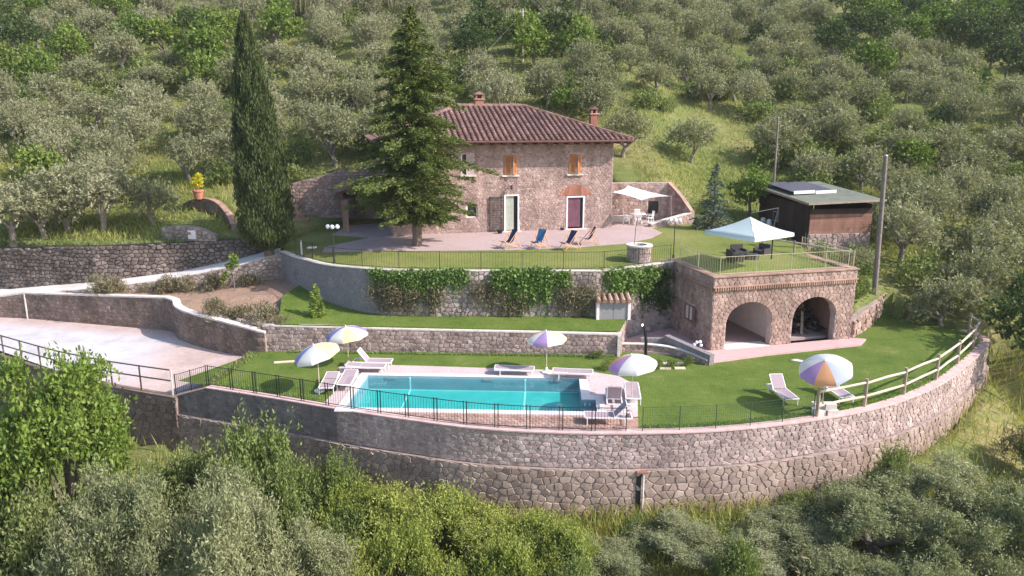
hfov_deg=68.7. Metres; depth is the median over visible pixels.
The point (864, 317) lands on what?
rubble wall
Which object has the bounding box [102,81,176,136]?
olive tree
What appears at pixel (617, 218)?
stone bench
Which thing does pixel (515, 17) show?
broadleaf tree
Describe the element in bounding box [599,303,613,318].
door
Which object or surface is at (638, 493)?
narrow door
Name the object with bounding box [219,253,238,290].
sapling
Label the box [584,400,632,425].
sun lounger
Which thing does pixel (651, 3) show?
olive tree
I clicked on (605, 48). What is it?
hill shrub
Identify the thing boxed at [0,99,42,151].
olive tree
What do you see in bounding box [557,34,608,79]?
olive tree
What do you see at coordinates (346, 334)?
beach umbrella
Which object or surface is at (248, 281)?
dry bush
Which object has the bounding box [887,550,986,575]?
olive tree
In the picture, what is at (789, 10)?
olive tree
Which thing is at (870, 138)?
hill shrub
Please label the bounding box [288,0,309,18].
olive tree
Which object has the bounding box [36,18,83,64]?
broadleaf tree
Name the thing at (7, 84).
olive tree
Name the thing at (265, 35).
olive tree
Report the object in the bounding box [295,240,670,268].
iron fence
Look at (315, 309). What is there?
thuja bush
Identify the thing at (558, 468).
retaining wall
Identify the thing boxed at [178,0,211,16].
olive tree
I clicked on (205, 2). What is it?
olive tree
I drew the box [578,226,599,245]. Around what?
deck chair
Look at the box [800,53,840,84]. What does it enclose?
olive tree
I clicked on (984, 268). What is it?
olive tree
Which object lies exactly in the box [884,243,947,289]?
hill shrub
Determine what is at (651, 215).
garden chair
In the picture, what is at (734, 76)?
olive tree
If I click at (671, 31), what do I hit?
olive tree
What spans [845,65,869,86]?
hill shrub
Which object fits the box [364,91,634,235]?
stone house
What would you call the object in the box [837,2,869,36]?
broadleaf tree
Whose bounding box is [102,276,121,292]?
dry bush
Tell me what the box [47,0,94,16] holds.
olive tree
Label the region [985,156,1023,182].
hill shrub
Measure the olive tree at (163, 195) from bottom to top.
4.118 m
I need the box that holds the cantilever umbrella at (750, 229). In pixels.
[704,208,793,258]
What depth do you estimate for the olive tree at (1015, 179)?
59.11 m
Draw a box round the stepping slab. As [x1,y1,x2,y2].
[674,367,685,369]
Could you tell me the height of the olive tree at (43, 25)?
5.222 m
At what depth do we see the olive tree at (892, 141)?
66.61 m
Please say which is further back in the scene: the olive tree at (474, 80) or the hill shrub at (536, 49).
the hill shrub at (536, 49)
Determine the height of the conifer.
15.048 m
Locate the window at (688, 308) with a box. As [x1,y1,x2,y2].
[684,302,693,322]
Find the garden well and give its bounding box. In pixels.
[626,217,652,262]
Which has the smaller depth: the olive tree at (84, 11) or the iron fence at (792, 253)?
the iron fence at (792, 253)
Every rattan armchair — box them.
[726,249,743,262]
[730,244,747,255]
[753,243,770,254]
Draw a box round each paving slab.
[274,360,294,363]
[790,359,803,362]
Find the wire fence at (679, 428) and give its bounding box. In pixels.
[642,394,815,430]
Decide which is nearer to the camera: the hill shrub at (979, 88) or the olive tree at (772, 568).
the olive tree at (772, 568)
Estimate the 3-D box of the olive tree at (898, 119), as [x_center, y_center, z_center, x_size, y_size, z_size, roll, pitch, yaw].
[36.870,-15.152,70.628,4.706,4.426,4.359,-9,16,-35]
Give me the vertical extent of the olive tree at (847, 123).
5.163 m
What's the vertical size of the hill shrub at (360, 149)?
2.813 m
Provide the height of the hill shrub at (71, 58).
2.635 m
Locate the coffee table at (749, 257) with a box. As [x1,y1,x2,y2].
[744,253,759,259]
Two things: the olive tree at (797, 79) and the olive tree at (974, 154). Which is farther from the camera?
the olive tree at (797, 79)
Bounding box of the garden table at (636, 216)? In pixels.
[630,212,645,223]
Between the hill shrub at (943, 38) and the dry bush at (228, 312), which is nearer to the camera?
the dry bush at (228, 312)
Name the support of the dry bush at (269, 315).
on the soil bed
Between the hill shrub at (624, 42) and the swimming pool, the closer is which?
the swimming pool
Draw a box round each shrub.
[0,127,23,137]
[0,486,21,575]
[0,551,38,575]
[2,34,32,49]
[5,74,46,101]
[8,40,45,71]
[8,133,34,158]
[12,74,48,90]
[13,4,32,14]
[15,121,49,136]
[39,113,87,140]
[40,58,71,79]
[44,0,70,13]
[53,139,93,163]
[61,51,105,67]
[62,12,78,23]
[73,458,136,498]
[77,85,100,97]
[81,30,100,47]
[83,68,120,93]
[88,3,124,18]
[101,91,122,105]
[112,63,136,86]
[114,8,139,30]
[118,38,154,65]
[121,1,137,13]
[121,60,163,89]
[130,52,171,78]
[134,456,187,525]
[151,61,174,82]
[153,55,177,73]
[153,471,193,516]
[156,461,219,570]
[158,72,196,91]
[163,428,216,512]
[166,109,177,120]
[186,392,311,531]
[189,172,203,188]
[203,160,235,186]
[213,73,232,92]
[214,96,233,117]
[258,439,340,535]
[260,55,281,81]
[271,512,336,575]
[283,135,312,164]
[286,163,310,181]
[301,439,373,522]
[306,32,320,45]
[309,494,394,573]
[310,30,345,54]
[313,466,378,532]
[331,522,396,575]
[332,72,367,98]
[338,5,363,27]
[348,60,391,81]
[348,78,380,107]
[348,470,438,573]
[351,56,369,67]
[353,121,376,151]
[354,138,380,155]
[361,55,386,71]
[361,509,451,575]
[381,6,401,20]
[400,478,482,550]
[407,543,473,575]
[441,495,522,573]
[445,57,475,85]
[446,78,462,85]
[448,544,497,575]
[450,52,471,71]
[454,82,474,97]
[465,526,548,575]
[473,0,488,11]
[495,500,570,562]
[520,0,547,14]
[524,539,605,575]
[525,38,551,57]
[525,78,546,93]
[532,514,602,575]
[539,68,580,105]
[547,28,574,56]
[564,78,609,118]
[589,350,603,358]
[596,35,623,64]
[599,357,612,370]
[607,35,637,50]
[608,7,624,17]
[611,40,628,59]
[616,9,633,22]
[618,512,666,542]
[629,85,665,109]
[656,94,678,111]
[656,357,665,368]
[658,48,682,66]
[665,358,678,368]
[679,67,702,79]
[680,74,708,98]
[682,355,694,364]
[693,50,721,70]
[693,519,738,547]
[697,48,727,71]
[701,69,734,100]
[701,520,774,575]
[720,46,737,62]
[725,56,749,73]
[738,18,764,41]
[739,94,781,120]
[743,129,793,168]
[755,120,789,138]
[756,46,784,74]
[763,24,791,45]
[769,72,804,102]
[771,134,826,168]
[771,482,836,525]
[774,54,813,83]
[786,166,835,184]
[788,8,807,23]
[799,135,827,153]
[808,239,838,259]
[812,13,830,28]
[817,138,838,153]
[819,13,849,35]
[819,124,864,152]
[820,148,864,182]
[824,253,837,261]
[835,40,857,55]
[835,137,861,155]
[837,48,858,66]
[837,241,882,263]
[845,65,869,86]
[849,257,884,280]
[854,90,896,124]
[855,29,895,52]
[855,272,879,302]
[856,57,892,76]
[857,80,896,102]
[860,119,896,153]
[860,430,922,518]
[865,71,891,85]
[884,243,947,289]
[889,49,928,77]
[893,150,916,165]
[896,117,936,139]
[913,128,943,151]
[917,164,942,186]
[920,103,964,128]
[925,116,959,140]
[927,29,955,55]
[928,97,952,112]
[928,103,968,128]
[931,26,968,44]
[935,42,973,72]
[936,131,979,157]
[944,61,990,94]
[965,63,991,78]
[967,81,990,98]
[972,66,994,84]
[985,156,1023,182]
[987,455,1023,529]
[1008,55,1023,71]
[1010,424,1023,469]
[1015,142,1023,162]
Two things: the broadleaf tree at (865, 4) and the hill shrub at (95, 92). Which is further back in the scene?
the broadleaf tree at (865, 4)
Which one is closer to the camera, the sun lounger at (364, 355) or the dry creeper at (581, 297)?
the sun lounger at (364, 355)
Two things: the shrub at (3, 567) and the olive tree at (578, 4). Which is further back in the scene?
the olive tree at (578, 4)
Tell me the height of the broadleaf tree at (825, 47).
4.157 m
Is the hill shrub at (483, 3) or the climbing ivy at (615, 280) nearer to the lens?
the climbing ivy at (615, 280)
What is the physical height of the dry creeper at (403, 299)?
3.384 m
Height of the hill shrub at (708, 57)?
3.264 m
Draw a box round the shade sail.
[613,186,671,224]
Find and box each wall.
[0,238,263,288]
[0,291,267,355]
[0,352,180,451]
[66,254,282,292]
[161,225,218,240]
[175,329,989,516]
[182,198,237,230]
[262,319,627,356]
[279,250,673,337]
[288,163,382,218]
[611,182,694,223]
[622,342,707,364]
[640,334,714,364]
[647,212,690,226]
[850,293,886,337]
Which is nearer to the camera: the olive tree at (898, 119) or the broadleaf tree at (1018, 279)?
the broadleaf tree at (1018, 279)
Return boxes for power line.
[542,15,720,24]
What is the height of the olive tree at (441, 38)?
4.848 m
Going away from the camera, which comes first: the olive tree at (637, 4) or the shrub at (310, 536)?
the shrub at (310, 536)
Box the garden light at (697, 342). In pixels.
[693,340,702,346]
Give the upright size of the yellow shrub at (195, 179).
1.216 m
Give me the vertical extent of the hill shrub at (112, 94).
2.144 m
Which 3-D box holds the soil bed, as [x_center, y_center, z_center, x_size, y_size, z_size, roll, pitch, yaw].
[-18.911,0.309,46.784,17.580,0.910,7.701,6,14,25]
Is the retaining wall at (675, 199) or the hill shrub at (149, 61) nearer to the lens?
the retaining wall at (675, 199)
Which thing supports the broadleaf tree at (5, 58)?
on the hillside
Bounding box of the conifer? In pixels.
[333,4,499,246]
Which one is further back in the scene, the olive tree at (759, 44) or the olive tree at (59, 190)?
the olive tree at (759, 44)
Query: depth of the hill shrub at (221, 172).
57.89 m
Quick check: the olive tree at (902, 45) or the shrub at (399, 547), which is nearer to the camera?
the shrub at (399, 547)
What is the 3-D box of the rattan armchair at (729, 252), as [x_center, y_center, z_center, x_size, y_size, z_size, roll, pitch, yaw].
[12.990,-1.848,43.703,0.740,0.780,0.770,-2,13,-10]
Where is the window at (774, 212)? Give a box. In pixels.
[773,211,778,221]
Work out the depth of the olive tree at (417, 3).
98.77 m
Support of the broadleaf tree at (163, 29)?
on the hillside
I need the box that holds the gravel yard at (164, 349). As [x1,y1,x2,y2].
[0,317,242,393]
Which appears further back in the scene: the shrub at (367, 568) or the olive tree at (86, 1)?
the olive tree at (86, 1)
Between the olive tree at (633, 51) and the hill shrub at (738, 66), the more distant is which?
the hill shrub at (738, 66)
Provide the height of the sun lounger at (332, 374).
0.449 m
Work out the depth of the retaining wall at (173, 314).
45.45 m
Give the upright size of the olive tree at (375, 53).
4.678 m
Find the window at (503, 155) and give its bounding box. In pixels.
[502,155,519,176]
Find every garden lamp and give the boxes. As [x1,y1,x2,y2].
[326,224,339,262]
[668,218,681,257]
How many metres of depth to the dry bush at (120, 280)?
46.62 m
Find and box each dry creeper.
[361,276,448,316]
[465,279,535,317]
[551,276,607,316]
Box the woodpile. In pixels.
[791,302,825,334]
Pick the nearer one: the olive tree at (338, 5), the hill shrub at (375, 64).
the hill shrub at (375, 64)
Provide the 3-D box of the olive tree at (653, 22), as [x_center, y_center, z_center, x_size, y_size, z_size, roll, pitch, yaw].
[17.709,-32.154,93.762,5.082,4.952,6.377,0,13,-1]
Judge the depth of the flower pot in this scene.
53.73 m
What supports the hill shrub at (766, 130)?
on the hillside
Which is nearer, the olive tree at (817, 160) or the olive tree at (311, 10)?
the olive tree at (817, 160)
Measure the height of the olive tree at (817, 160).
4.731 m
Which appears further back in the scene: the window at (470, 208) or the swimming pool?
the window at (470, 208)
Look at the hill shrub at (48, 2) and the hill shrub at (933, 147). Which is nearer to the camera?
the hill shrub at (933, 147)
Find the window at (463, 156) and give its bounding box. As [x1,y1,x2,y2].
[461,153,475,176]
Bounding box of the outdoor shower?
[641,324,647,354]
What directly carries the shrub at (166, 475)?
on the hillside
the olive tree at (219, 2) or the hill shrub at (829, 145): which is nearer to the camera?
the hill shrub at (829, 145)
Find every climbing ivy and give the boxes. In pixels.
[359,265,475,315]
[486,265,574,316]
[597,264,667,309]
[638,265,677,323]
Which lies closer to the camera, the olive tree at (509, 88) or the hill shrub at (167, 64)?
the olive tree at (509, 88)
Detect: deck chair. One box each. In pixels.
[499,229,520,249]
[530,229,548,249]
[558,229,580,250]
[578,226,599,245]
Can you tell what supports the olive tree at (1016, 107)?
on the hillside
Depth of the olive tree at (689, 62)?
80.76 m
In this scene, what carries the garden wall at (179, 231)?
on the hillside
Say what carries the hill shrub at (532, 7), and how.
on the hillside
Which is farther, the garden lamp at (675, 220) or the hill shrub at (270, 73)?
the hill shrub at (270, 73)
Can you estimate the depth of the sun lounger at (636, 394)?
33.52 m
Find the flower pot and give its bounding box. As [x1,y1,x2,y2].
[192,189,203,198]
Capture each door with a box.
[502,194,521,231]
[565,196,586,229]
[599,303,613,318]
[613,303,627,318]
[635,471,647,512]
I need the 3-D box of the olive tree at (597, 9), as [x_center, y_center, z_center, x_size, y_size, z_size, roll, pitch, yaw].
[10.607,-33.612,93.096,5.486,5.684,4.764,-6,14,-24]
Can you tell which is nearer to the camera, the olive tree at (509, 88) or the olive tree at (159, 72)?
the olive tree at (509, 88)
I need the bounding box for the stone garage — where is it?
[669,254,859,350]
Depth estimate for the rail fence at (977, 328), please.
34.11 m
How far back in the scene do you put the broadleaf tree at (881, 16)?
93.47 m
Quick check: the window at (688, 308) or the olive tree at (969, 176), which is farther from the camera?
the olive tree at (969, 176)
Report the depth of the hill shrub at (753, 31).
99.69 m
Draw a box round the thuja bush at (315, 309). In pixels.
[307,284,326,319]
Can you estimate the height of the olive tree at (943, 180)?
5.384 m
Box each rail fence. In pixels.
[0,335,173,394]
[762,239,854,265]
[815,313,981,416]
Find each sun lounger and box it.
[319,371,339,393]
[336,369,358,389]
[345,362,386,373]
[352,347,392,368]
[494,364,534,376]
[552,367,593,380]
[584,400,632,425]
[605,386,622,408]
[624,382,640,404]
[765,373,799,402]
[821,385,854,403]
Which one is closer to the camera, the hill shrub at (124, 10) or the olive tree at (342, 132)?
the olive tree at (342, 132)
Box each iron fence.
[174,365,207,393]
[207,365,626,430]
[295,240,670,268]
[680,236,853,273]
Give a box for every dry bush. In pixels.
[82,271,109,293]
[90,275,120,295]
[98,286,110,293]
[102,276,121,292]
[109,277,129,291]
[110,280,130,292]
[134,283,152,292]
[153,276,177,292]
[154,272,178,288]
[154,276,177,294]
[168,279,191,292]
[175,272,198,292]
[188,281,199,291]
[199,269,228,293]
[199,294,226,322]
[201,299,226,313]
[202,278,223,290]
[213,305,228,315]
[225,304,241,318]
[226,304,242,318]
[231,303,254,317]
[234,272,265,286]
[237,275,261,286]
[244,305,278,328]
[250,304,276,319]
[255,299,281,316]
[261,309,277,321]
[270,313,290,324]
[779,537,828,575]
[987,466,1021,491]
[994,421,1023,469]
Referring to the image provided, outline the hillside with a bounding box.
[0,0,1023,575]
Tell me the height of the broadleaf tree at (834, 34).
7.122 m
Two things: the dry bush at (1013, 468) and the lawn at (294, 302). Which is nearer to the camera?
the dry bush at (1013, 468)
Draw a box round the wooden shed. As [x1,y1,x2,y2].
[759,181,886,253]
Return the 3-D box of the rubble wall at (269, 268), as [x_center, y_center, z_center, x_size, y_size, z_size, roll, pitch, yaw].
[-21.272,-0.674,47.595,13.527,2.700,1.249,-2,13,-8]
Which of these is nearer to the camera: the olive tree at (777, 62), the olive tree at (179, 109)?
the olive tree at (179, 109)
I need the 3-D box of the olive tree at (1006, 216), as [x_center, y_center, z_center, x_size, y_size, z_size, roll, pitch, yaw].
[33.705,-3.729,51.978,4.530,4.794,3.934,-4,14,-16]
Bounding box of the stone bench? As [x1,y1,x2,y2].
[611,215,632,220]
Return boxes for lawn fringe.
[207,337,982,427]
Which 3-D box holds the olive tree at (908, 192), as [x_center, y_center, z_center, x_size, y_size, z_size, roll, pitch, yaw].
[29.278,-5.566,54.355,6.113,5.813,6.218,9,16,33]
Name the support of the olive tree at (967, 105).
on the hillside
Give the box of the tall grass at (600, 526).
[40,308,1023,575]
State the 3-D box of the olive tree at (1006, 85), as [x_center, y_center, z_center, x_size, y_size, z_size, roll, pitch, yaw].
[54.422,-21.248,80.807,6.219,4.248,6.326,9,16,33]
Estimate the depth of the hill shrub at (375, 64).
77.17 m
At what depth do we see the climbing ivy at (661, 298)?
43.13 m
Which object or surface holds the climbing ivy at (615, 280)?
attached to the retaining wall at (340, 285)
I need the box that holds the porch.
[334,170,382,231]
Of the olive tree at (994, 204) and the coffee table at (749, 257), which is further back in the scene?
the olive tree at (994, 204)
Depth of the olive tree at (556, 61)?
74.68 m
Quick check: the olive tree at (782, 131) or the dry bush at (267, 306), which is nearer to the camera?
the dry bush at (267, 306)
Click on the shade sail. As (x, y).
(637, 193)
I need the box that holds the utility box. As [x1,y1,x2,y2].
[187,230,196,238]
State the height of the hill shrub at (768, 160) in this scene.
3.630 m
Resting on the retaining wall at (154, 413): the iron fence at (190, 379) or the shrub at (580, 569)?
the iron fence at (190, 379)
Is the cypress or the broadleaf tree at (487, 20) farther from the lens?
the broadleaf tree at (487, 20)
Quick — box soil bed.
[60,279,296,330]
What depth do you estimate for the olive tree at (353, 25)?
89.23 m
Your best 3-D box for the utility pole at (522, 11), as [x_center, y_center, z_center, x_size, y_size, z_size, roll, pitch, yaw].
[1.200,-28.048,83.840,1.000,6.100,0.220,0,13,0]
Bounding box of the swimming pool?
[334,372,605,415]
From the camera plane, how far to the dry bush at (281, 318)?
40.28 m
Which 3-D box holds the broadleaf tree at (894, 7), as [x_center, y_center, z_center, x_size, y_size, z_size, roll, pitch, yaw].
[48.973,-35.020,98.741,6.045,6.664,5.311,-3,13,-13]
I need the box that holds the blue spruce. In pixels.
[690,163,733,229]
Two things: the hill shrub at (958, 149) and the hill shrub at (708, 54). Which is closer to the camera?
the hill shrub at (958, 149)
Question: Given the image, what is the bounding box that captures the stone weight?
[811,401,838,415]
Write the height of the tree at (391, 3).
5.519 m
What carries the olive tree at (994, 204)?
on the hillside
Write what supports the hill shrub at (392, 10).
on the hillside
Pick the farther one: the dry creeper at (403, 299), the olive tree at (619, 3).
the olive tree at (619, 3)
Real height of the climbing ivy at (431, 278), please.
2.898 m
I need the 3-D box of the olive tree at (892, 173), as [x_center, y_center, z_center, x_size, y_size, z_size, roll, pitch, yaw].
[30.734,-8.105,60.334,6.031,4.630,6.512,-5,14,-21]
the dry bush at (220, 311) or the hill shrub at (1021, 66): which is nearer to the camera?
the dry bush at (220, 311)
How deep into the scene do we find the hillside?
61.92 m
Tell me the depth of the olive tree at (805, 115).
70.88 m
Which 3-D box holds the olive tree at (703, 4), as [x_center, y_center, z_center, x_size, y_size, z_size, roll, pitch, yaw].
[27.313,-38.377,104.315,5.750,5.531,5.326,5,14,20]
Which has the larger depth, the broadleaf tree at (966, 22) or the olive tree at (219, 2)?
the olive tree at (219, 2)
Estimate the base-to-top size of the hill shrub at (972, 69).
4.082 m
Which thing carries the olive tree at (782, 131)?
on the hillside
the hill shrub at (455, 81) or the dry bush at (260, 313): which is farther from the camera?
the hill shrub at (455, 81)
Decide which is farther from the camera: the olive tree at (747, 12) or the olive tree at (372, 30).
the olive tree at (747, 12)
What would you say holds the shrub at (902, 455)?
on the hillside
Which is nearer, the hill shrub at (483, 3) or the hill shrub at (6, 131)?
the hill shrub at (6, 131)
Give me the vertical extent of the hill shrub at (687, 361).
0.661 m
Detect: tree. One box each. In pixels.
[0,0,17,25]
[0,9,49,57]
[0,38,20,72]
[0,69,22,108]
[0,95,61,130]
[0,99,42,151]
[0,143,9,160]
[0,166,83,238]
[0,178,56,246]
[0,340,145,536]
[0,452,77,575]
[0,478,22,516]
[2,0,19,17]
[5,158,118,231]
[9,0,49,15]
[9,38,61,90]
[11,142,70,181]
[12,9,58,48]
[18,120,78,164]
[19,69,91,115]
[20,114,92,148]
[24,452,147,575]
[27,6,70,30]
[32,472,117,558]
[36,16,94,63]
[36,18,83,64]
[38,153,147,231]
[43,146,134,206]
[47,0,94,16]
[54,52,116,88]
[57,91,118,133]
[57,122,148,174]
[58,451,203,575]
[70,5,122,48]
[74,7,117,32]
[76,0,109,7]
[86,0,132,15]
[93,21,140,50]
[93,24,145,73]
[96,102,166,155]
[101,0,143,6]
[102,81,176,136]
[104,10,158,52]
[110,73,172,102]
[117,175,183,225]
[120,62,182,89]
[127,1,169,43]
[138,0,177,19]
[138,12,185,57]
[148,45,192,73]
[158,447,289,575]
[161,19,233,80]
[162,132,219,184]
[164,467,301,575]
[166,2,204,47]
[170,92,231,151]
[171,100,224,138]
[174,76,223,103]
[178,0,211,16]
[180,3,236,58]
[180,47,228,83]
[181,0,224,8]
[197,119,256,165]
[208,0,228,10]
[208,52,270,89]
[220,6,254,37]
[227,0,267,30]
[230,102,293,143]
[250,0,308,53]
[252,13,299,34]
[252,19,284,46]
[255,501,361,575]
[257,39,303,79]
[264,0,295,12]
[267,75,284,105]
[269,85,296,117]
[280,63,343,103]
[281,98,325,139]
[286,41,339,69]
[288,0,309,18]
[294,50,350,98]
[296,104,368,166]
[303,0,335,23]
[303,92,358,152]
[305,13,348,53]
[306,5,347,38]
[313,0,356,15]
[327,75,369,112]
[334,61,389,87]
[346,11,391,46]
[348,102,394,145]
[349,14,391,52]
[351,38,395,68]
[352,0,387,14]
[353,73,396,110]
[355,0,386,15]
[361,8,403,39]
[392,0,431,18]
[400,1,433,12]
[414,8,442,33]
[414,31,448,52]
[416,92,457,112]
[417,25,448,52]
[417,40,449,72]
[425,69,460,98]
[440,7,478,35]
[444,21,487,46]
[445,0,476,18]
[446,17,495,70]
[450,0,509,59]
[459,46,499,83]
[460,66,523,98]
[472,64,529,103]
[481,0,524,13]
[496,5,528,21]
[497,5,543,55]
[497,14,514,44]
[506,5,558,70]
[520,54,567,109]
[524,0,562,13]
[534,59,569,86]
[538,0,584,56]
[540,5,573,33]
[547,85,586,116]
[551,7,603,68]
[556,10,596,31]
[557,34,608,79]
[558,531,661,575]
[564,0,595,13]
[567,51,628,92]
[569,70,630,125]
[576,0,621,25]
[592,17,636,40]
[598,102,654,157]
[600,15,649,45]
[604,39,653,71]
[608,0,645,10]
[623,0,654,23]
[625,506,728,573]
[630,59,683,93]
[634,11,676,39]
[642,35,684,65]
[643,25,685,62]
[644,0,684,21]
[646,0,685,28]
[657,114,720,163]
[671,4,720,41]
[671,43,709,90]
[673,0,698,15]
[679,33,728,66]
[689,0,728,13]
[690,63,730,109]
[695,3,737,36]
[696,520,804,575]
[697,48,737,76]
[713,17,749,50]
[714,0,755,20]
[718,66,767,101]
[724,499,854,571]
[725,157,779,216]
[727,0,762,28]
[730,69,776,112]
[743,53,787,81]
[745,31,782,69]
[745,107,812,168]
[748,6,789,32]
[750,0,767,17]
[759,0,793,12]
[762,21,812,47]
[765,64,819,100]
[766,0,807,22]
[769,101,824,129]
[776,35,820,72]
[786,142,843,182]
[788,19,815,44]
[788,539,909,575]
[793,0,827,18]
[796,66,858,109]
[796,468,957,575]
[797,0,843,32]
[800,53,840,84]
[803,107,878,152]
[810,53,871,100]
[814,15,861,54]
[814,34,842,55]
[814,94,862,122]
[828,0,850,14]
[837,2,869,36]
[837,142,900,189]
[838,0,883,30]
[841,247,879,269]
[844,74,890,119]
[846,34,899,78]
[854,2,904,41]
[857,158,941,198]
[863,192,887,228]
[866,0,911,32]
[870,191,953,263]
[872,123,936,164]
[875,444,994,526]
[877,171,962,244]
[878,106,929,135]
[884,26,923,63]
[884,68,933,102]
[885,494,1023,575]
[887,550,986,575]
[890,134,938,175]
[891,172,970,233]
[892,0,932,34]
[895,10,938,42]
[895,48,949,78]
[900,269,999,326]
[908,69,959,110]
[911,121,979,162]
[912,36,954,62]
[917,0,960,37]
[929,241,1019,310]
[931,141,1016,178]
[934,0,970,19]
[935,83,996,127]
[936,155,994,212]
[938,63,981,96]
[939,212,1023,272]
[940,0,987,55]
[942,46,986,71]
[945,472,1023,564]
[947,90,1005,123]
[954,202,1023,253]
[955,0,981,13]
[963,176,1023,223]
[964,11,1021,67]
[968,0,1009,19]
[968,1,1023,39]
[968,3,998,46]
[971,184,1023,239]
[976,120,1023,163]
[978,27,1023,80]
[980,287,1023,349]
[982,70,1023,98]
[988,558,1023,575]
[989,173,1023,192]
[994,0,1019,26]
[997,88,1023,126]
[999,82,1023,102]
[999,270,1023,306]
[1000,0,1023,41]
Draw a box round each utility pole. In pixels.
[518,9,526,61]
[773,117,778,181]
[872,155,887,295]
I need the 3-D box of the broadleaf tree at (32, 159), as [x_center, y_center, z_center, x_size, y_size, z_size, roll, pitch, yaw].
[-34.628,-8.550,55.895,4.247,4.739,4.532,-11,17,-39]
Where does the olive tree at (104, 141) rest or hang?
on the hillside
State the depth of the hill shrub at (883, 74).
85.40 m
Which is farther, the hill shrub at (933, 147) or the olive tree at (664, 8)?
the olive tree at (664, 8)
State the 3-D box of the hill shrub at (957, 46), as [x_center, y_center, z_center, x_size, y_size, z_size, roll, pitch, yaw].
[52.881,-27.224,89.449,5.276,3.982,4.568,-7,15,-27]
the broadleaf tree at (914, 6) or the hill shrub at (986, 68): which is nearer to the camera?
the hill shrub at (986, 68)
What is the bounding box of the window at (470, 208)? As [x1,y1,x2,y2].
[467,205,476,217]
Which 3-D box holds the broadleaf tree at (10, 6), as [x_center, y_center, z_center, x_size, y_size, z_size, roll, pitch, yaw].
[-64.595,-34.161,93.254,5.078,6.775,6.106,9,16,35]
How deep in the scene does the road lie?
48.44 m
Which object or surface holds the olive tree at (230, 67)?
on the hillside
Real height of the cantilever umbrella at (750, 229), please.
3.180 m
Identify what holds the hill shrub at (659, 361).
on the pool lawn at (889, 346)
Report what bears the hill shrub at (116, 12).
on the hillside
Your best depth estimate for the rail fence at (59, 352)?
36.97 m
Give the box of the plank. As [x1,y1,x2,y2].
[800,304,803,333]
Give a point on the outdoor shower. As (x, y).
(645, 341)
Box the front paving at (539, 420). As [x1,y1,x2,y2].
[398,412,637,428]
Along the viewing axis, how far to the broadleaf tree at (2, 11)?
90.20 m
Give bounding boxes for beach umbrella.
[295,342,339,392]
[326,325,367,366]
[527,330,566,373]
[609,353,656,405]
[799,354,852,403]
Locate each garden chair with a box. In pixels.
[623,211,629,223]
[634,213,641,225]
[646,211,654,221]
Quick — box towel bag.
[627,409,633,417]
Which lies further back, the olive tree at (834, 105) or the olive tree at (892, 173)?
the olive tree at (834, 105)
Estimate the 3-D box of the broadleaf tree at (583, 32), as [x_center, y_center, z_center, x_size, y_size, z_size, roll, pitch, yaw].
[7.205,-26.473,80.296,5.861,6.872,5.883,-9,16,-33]
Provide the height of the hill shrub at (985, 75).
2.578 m
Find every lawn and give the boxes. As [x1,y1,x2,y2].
[179,317,978,428]
[276,285,625,331]
[284,218,836,273]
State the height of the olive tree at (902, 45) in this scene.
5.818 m
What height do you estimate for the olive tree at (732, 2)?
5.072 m
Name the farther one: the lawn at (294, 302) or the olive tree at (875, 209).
the olive tree at (875, 209)
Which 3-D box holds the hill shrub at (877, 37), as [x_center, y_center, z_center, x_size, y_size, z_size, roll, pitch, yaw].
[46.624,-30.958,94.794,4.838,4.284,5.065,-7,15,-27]
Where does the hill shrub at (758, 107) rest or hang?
on the hillside
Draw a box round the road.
[0,247,280,294]
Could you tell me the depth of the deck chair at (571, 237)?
46.59 m
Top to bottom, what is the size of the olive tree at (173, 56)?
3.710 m
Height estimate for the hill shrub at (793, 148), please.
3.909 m
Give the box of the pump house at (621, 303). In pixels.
[595,292,631,319]
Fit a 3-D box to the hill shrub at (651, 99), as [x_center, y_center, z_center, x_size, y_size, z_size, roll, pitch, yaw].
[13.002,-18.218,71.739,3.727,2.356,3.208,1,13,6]
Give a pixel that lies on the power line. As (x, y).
(648, 24)
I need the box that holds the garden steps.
[274,205,309,220]
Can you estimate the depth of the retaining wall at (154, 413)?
36.38 m
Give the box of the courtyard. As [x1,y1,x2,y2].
[625,328,865,362]
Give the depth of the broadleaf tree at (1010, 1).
107.33 m
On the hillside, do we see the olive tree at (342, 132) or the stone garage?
the olive tree at (342, 132)
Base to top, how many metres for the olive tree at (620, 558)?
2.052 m
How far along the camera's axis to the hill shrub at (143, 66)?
76.24 m
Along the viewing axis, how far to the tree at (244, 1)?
101.23 m
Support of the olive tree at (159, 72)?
on the hillside
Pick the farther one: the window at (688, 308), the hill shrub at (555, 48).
the hill shrub at (555, 48)
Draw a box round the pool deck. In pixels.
[326,365,637,417]
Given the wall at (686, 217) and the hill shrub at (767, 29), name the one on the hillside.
the hill shrub at (767, 29)
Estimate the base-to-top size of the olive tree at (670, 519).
2.142 m
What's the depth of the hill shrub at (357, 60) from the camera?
81.23 m
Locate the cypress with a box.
[228,3,299,256]
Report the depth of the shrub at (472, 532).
28.25 m
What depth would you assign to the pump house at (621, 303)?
41.34 m
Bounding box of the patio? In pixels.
[323,220,665,251]
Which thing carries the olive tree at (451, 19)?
on the hillside
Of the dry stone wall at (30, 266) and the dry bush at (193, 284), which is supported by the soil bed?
the dry bush at (193, 284)
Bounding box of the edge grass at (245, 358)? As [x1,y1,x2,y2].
[0,234,260,386]
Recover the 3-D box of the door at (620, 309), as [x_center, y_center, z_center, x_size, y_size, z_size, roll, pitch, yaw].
[5.999,1.242,41.384,0.770,1.000,0.040,0,13,-2]
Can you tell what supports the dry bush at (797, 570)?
on the hillside

